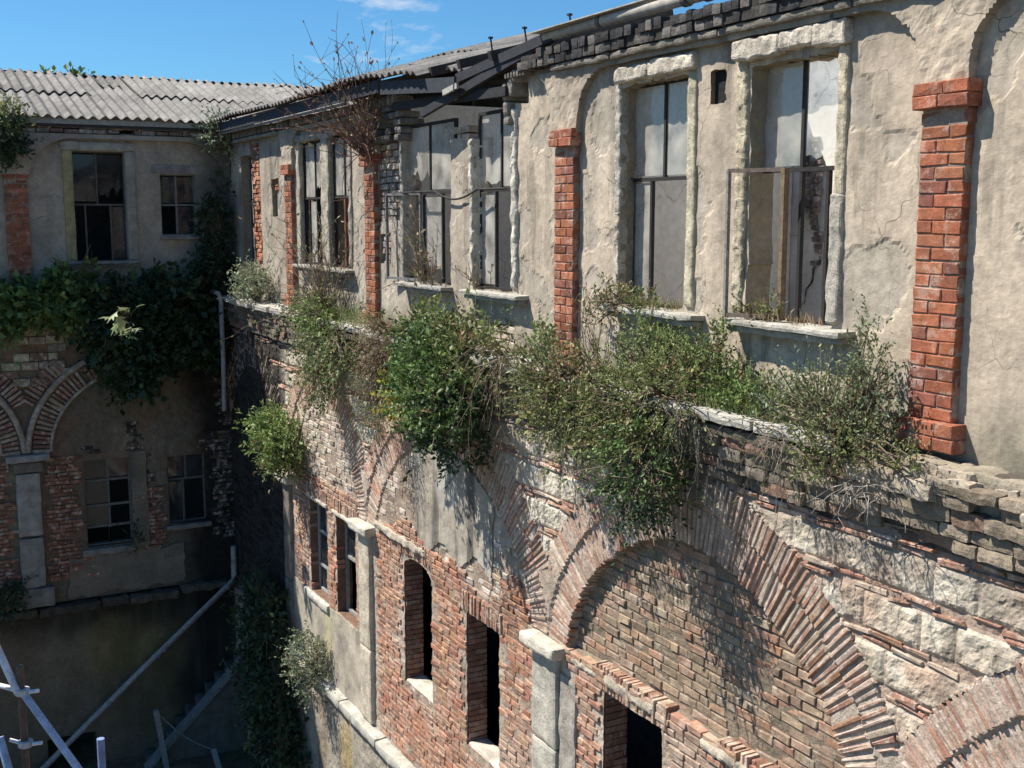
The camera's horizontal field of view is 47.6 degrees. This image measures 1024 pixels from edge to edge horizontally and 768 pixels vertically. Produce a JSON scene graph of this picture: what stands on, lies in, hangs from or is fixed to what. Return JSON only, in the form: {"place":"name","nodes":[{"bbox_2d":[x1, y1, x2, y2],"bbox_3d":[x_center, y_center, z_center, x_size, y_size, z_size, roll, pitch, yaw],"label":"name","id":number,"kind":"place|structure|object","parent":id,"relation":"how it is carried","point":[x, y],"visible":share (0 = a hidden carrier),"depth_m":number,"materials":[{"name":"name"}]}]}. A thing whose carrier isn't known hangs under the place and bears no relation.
{"place":"outdoors","nodes":[
{"label":"outdoors","id":0,"kind":"place"},
{"bbox_2d":[47,732,259,767],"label":"ground","id":1,"kind":"structure","parent":0,"point":[81,747],"depth_m":22.36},
{"bbox_2d":[39,64,56,72],"bbox_3d":[-12.191,-1.323,31.593,1.706,14.322,1.662,6,10,35],"label":"tree","id":2,"kind":"object","parent":1,"relation":"on","point":[52,69],"depth_m":30.42,"materials":[{"name":"green plant"}]},
{"bbox_2d":[0,645,105,767],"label":"scaffold","id":3,"kind":"object","parent":1,"relation":"on","point":[18,688],"visible":1,"depth_m":7.98,"materials":[{"name":"grey metal"}]},
{"bbox_2d":[63,61,94,75],"bbox_3d":[-11.502,-1.440,31.934,2.348,14.455,2.336,-4,9,-28],"label":"tree","id":4,"kind":"object","parent":1,"relation":"on","point":[72,70],"depth_m":30.75,"materials":[{"name":"green plant"}]},
{"bbox_2d":[153,709,169,767],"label":"wooden post","id":5,"kind":"object","parent":1,"relation":"on","point":[161,738],"visible":1,"depth_m":21.86,"materials":[{"name":"grey wood"}]},
{"bbox_2d":[160,715,211,749],"bbox_3d":[-6.147,6.504,21.774,1.124,0.698,0.024,1,8,9],"label":"wire","id":6,"kind":"object","parent":5,"relation":"attached to","point":[184,735],"visible":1,"depth_m":21.78,"materials":[{"name":"metal"}]},
{"bbox_2d":[0,68,355,767],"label":"building wing","id":7,"kind":"structure","parent":1,"relation":"on","point":[116,172],"depth_m":21.82,"materials":[{"name":"beige paint"}]},
{"bbox_2d":[0,575,37,627],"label":"weed","id":8,"kind":"object","parent":7,"relation":"on","point":[6,607],"visible":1,"depth_m":20.87,"materials":[{"name":"green plant"}]},
{"bbox_2d":[0,90,38,177],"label":"creeper","id":9,"kind":"object","parent":7,"relation":"attached to","point":[10,134],"visible":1,"depth_m":19.83,"materials":[{"name":"green plant"}]},
{"bbox_2d":[68,151,139,267],"bbox_3d":[-7.513,-3.174,21.081,1.332,2.088,0.387,-4,9,-28],"label":"window","id":10,"kind":"structure","parent":7,"relation":"in","point":[102,263],"depth_m":21.18,"materials":[{"name":"grey wood"}]},
{"bbox_2d":[82,457,140,556],"bbox_3d":[-7.561,2.271,21.772,1.056,1.824,0.271,-4,9,-28],"label":"window","id":11,"kind":"structure","parent":7,"relation":"in","point":[117,548],"depth_m":21.84,"materials":[{"name":"grey wood"}]},
{"bbox_2d":[0,244,231,416],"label":"ivy","id":12,"kind":"object","parent":7,"relation":"attached to","point":[76,304],"visible":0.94,"depth_m":20.80,"materials":[{"name":"green plant"}]},
{"bbox_2d":[88,294,209,378],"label":"fig shrub","id":13,"kind":"object","parent":12,"relation":"on","point":[119,323],"visible":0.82,"depth_m":19.18,"materials":[{"name":"green plant"}]},
{"bbox_2d":[117,518,151,555],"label":"weed","id":14,"kind":"object","parent":7,"relation":"on","point":[135,536],"visible":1,"depth_m":21.81,"materials":[{"name":"green plant"}]},
{"bbox_2d":[40,545,236,767],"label":"drainpipe","id":15,"kind":"object","parent":7,"relation":"attached to","point":[140,671],"visible":1,"depth_m":22.20,"materials":[{"name":"grey metal"}]},
{"bbox_2d":[160,174,198,239],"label":"window","id":16,"kind":"structure","parent":7,"relation":"in","point":[175,186],"depth_m":21.77,"materials":[{"name":"grey wood"}]},
{"bbox_2d":[166,453,211,530],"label":"window","id":17,"kind":"structure","parent":7,"relation":"in","point":[203,523],"depth_m":22.50,"materials":[{"name":"grey glass"}]},
{"bbox_2d":[183,170,239,387],"bbox_3d":[-5.686,-1.854,21.829,1.387,4.307,1.314,-2,8,-10],"label":"ivy","id":18,"kind":"object","parent":7,"relation":"attached to","point":[218,264],"visible":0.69,"depth_m":21.72,"materials":[{"name":"green plant"}]},
{"bbox_2d":[144,651,247,767],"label":"stone stair","id":19,"kind":"object","parent":1,"relation":"on","point":[209,718],"visible":0.77,"depth_m":22.52,"materials":[{"name":"grey stone"}]},
{"bbox_2d":[211,748,221,767],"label":"wooden post","id":20,"kind":"object","parent":1,"relation":"on","point":[216,758],"visible":1,"depth_m":21.62,"materials":[{"name":"grey wood"}]},
{"bbox_2d":[209,0,1023,767],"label":"derelict building","id":21,"kind":"structure","parent":1,"relation":"on","point":[811,158],"depth_m":10.12,"materials":[{"name":"paint"}]},
{"bbox_2d":[192,102,237,166],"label":"shrub","id":22,"kind":"object","parent":21,"relation":"on","point":[220,140],"visible":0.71,"depth_m":21.49,"materials":[{"name":"green plant"}]},
{"bbox_2d":[212,289,226,410],"bbox_3d":[-5.459,-0.624,21.720,0.314,2.287,0.140,8,12,44],"label":"drainpipe","id":23,"kind":"object","parent":21,"relation":"attached to","point":[223,355],"visible":1,"depth_m":21.64,"materials":[{"name":"grey metal"}]},
{"bbox_2d":[217,248,273,310],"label":"shrub","id":24,"kind":"object","parent":21,"relation":"on","point":[254,294],"visible":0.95,"depth_m":19.96,"materials":[{"name":"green plant"}]},
{"bbox_2d":[248,156,254,260],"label":"window","id":25,"kind":"structure","parent":21,"relation":"in","point":[250,166],"depth_m":21.49,"materials":[{"name":"grey"}]},
{"bbox_2d":[215,559,311,767],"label":"creeper","id":26,"kind":"object","parent":21,"relation":"attached to","point":[271,712],"visible":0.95,"depth_m":19.58,"materials":[{"name":"green plant"}]},
{"bbox_2d":[231,393,309,493],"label":"shrub","id":27,"kind":"object","parent":21,"relation":"on","point":[280,449],"visible":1,"depth_m":18.50,"materials":[{"name":"green plant"}]},
{"bbox_2d":[274,616,331,713],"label":"shrub","id":28,"kind":"object","parent":21,"relation":"on","point":[312,668],"visible":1,"depth_m":18.11,"materials":[{"name":"green plant"}]},
{"bbox_2d":[292,130,332,273],"bbox_3d":[-3.033,-2.802,17.924,0.384,2.141,1.561,-4,9,-28],"label":"window","id":29,"kind":"structure","parent":21,"relation":"in","point":[308,181],"depth_m":18.13,"materials":[{"name":"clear glass"}]},
{"bbox_2d":[266,273,364,434],"bbox_3d":[-2.796,-0.415,16.780,1.259,2.332,3.206,-4,9,-28],"label":"creeper","id":30,"kind":"object","parent":21,"relation":"attached to","point":[325,335],"visible":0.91,"depth_m":16.44,"materials":[{"name":"green plant"}]},
{"bbox_2d":[303,503,329,612],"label":"window","id":31,"kind":"structure","parent":21,"relation":"in","point":[322,512],"depth_m":18.53,"materials":[{"name":"white glass"}]},
{"bbox_2d":[253,15,399,228],"bbox_3d":[-2.318,-3.399,15.115,1.810,2.749,2.428,0,8,0],"label":"shrub","id":32,"kind":"object","parent":21,"relation":"attached to","point":[362,147],"visible":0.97,"depth_m":15.16,"materials":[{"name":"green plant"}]},
{"bbox_2d":[319,132,354,277],"bbox_3d":[-2.520,-2.641,16.985,0.381,2.104,1.304,-4,9,-28],"label":"window","id":33,"kind":"structure","parent":21,"relation":"in","point":[339,161],"depth_m":16.84,"materials":[{"name":"grey glass"}]},
{"bbox_2d":[345,522,356,620],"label":"window","id":34,"kind":"structure","parent":21,"relation":"in","point":[350,535],"depth_m":17.50,"materials":[{"name":"grey glass"}]},
{"bbox_2d":[339,303,405,485],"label":"creeper","id":35,"kind":"object","parent":21,"relation":"attached to","point":[383,356],"visible":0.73,"depth_m":14.65,"materials":[{"name":"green plant"}]},
{"bbox_2d":[366,204,443,296],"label":"weed","id":36,"kind":"object","parent":21,"relation":"on","point":[421,271],"visible":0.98,"depth_m":14.08,"materials":[{"name":"green plant"}]},
{"bbox_2d":[385,118,458,295],"bbox_3d":[-1.095,-2.179,14.376,0.387,2.073,1.787,-4,9,-28],"label":"window","id":37,"kind":"structure","parent":21,"relation":"in","point":[439,135],"depth_m":14.50,"materials":[{"name":"grey glass"}]},
{"bbox_2d":[364,268,518,488],"bbox_3d":[-0.914,-0.059,12.788,1.572,2.389,2.556,-4,9,-28],"label":"shrub","id":38,"kind":"object","parent":21,"relation":"on","point":[419,367],"visible":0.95,"depth_m":12.48,"materials":[{"name":"green plant"}]},
{"bbox_2d":[392,187,506,199],"bbox_3d":[-0.822,-2.234,13.711,0.049,0.130,3.120,-4,9,-28],"label":"cable","id":39,"kind":"object","parent":21,"relation":"attached to","point":[475,190],"visible":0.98,"depth_m":13.37,"materials":[{"name":"rubber"}]},
{"bbox_2d":[441,326,532,462],"bbox_3d":[-0.237,0.102,11.663,0.802,1.446,1.366,-4,9,-28],"label":"dead brush","id":40,"kind":"object","parent":21,"relation":"on","point":[496,365],"visible":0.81,"depth_m":11.75,"materials":[{"name":"brown plant"}]},
{"bbox_2d":[459,108,528,305],"bbox_3d":[-0.126,-1.931,12.596,0.385,2.073,1.370,-4,9,-28],"label":"window","id":41,"kind":"structure","parent":21,"relation":"in","point":[483,227],"depth_m":12.90,"materials":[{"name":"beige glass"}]},
{"bbox_2d":[502,297,559,362],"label":"shrub","id":42,"kind":"object","parent":21,"relation":"on","point":[542,327],"visible":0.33,"depth_m":11.58,"materials":[{"name":"green plant"}]},
{"bbox_2d":[288,293,821,425],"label":"grass","id":43,"kind":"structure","parent":21,"relation":"on","point":[650,306],"depth_m":9.27,"materials":[{"name":"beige plant"}]},
{"bbox_2d":[479,312,640,509],"bbox_3d":[0.419,0.166,10.787,1.198,1.758,2.505,-6,10,-36],"label":"shrub","id":44,"kind":"object","parent":21,"relation":"on","point":[548,374],"visible":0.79,"depth_m":10.59,"materials":[{"name":"green plant"}]},
{"bbox_2d":[558,262,607,367],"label":"weed","id":45,"kind":"object","parent":21,"relation":"on","point":[588,348],"visible":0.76,"depth_m":10.90,"materials":[{"name":"green plant"}]},
{"bbox_2d":[530,0,654,34],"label":"loose sheet","id":46,"kind":"object","parent":21,"relation":"on","point":[587,17],"visible":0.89,"depth_m":10.53,"materials":[{"name":"grey metal"}]},
{"bbox_2d":[577,271,670,328],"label":"weed","id":47,"kind":"object","parent":21,"relation":"on","point":[620,298],"visible":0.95,"depth_m":10.40,"materials":[{"name":"green plant"}]},
{"bbox_2d":[541,0,712,40],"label":"gutter pipe","id":48,"kind":"object","parent":21,"relation":"on","point":[628,14],"visible":0.99,"depth_m":10.25,"materials":[{"name":"grey metal"}]},
{"bbox_2d":[555,331,725,581],"bbox_3d":[1.042,0.513,9.532,1.261,1.944,1.769,-4,9,-28],"label":"shrub","id":49,"kind":"object","parent":21,"relation":"on","point":[644,460],"visible":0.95,"depth_m":9.37,"materials":[{"name":"green plant"}]},
{"bbox_2d":[601,51,704,326],"bbox_3d":[1.291,-1.651,9.975,0.386,2.237,1.380,-4,9,-28],"label":"window","id":50,"kind":"structure","parent":21,"relation":"in","point":[664,131],"depth_m":10.15,"materials":[{"name":"beige glass"}]},
{"bbox_2d":[636,398,704,502],"bbox_3d":[1.302,0.511,9.130,0.522,0.816,0.397,6,10,38],"label":"dead brush","id":51,"kind":"object","parent":21,"relation":"hanging from","point":[688,423],"visible":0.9,"depth_m":9.07,"materials":[{"name":"brown plant"}]},
{"bbox_2d":[606,288,797,427],"bbox_3d":[1.521,-0.235,9.287,0.771,1.103,2.558,-4,9,-28],"label":"tall weed","id":52,"kind":"object","parent":21,"relation":"on","point":[719,380],"visible":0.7,"depth_m":9.20,"materials":[{"name":"green plant"}]},
{"bbox_2d":[732,283,787,327],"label":"weed","id":53,"kind":"object","parent":21,"relation":"on","point":[764,310],"visible":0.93,"depth_m":8.80,"materials":[{"name":"green plant"}]},
{"bbox_2d":[707,414,821,547],"bbox_3d":[1.791,0.700,8.124,0.455,0.935,0.892,-4,9,-28],"label":"dead brush","id":54,"kind":"object","parent":21,"relation":"hanging from","point":[786,453],"visible":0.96,"depth_m":8.15,"materials":[{"name":"brown plant"}]},
{"bbox_2d":[723,17,855,344],"bbox_3d":[2.081,-1.456,8.494,0.412,2.242,1.347,-4,9,-28],"label":"window","id":55,"kind":"structure","parent":21,"relation":"in","point":[788,122],"depth_m":8.61,"materials":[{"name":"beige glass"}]},
{"bbox_2d":[748,289,930,493],"bbox_3d":[2.182,0.050,7.777,0.924,1.376,1.883,-4,9,-28],"label":"shrub","id":56,"kind":"object","parent":21,"relation":"on","point":[856,408],"visible":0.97,"depth_m":7.71,"materials":[{"name":"green plant"}]},
{"bbox_2d":[808,479,905,531],"bbox_3d":[2.198,0.718,7.478,0.442,0.314,0.713,-1,8,-5],"label":"dead brush","id":57,"kind":"object","parent":21,"relation":"on","point":[862,492],"visible":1,"depth_m":7.38,"materials":[{"name":"brown plant"}]},
{"bbox_2d":[0,0,729,87],"label":"sky","id":58,"kind":"structure","parent":0,"point":[245,41],"materials":[{"name":"blue"}]}
]}

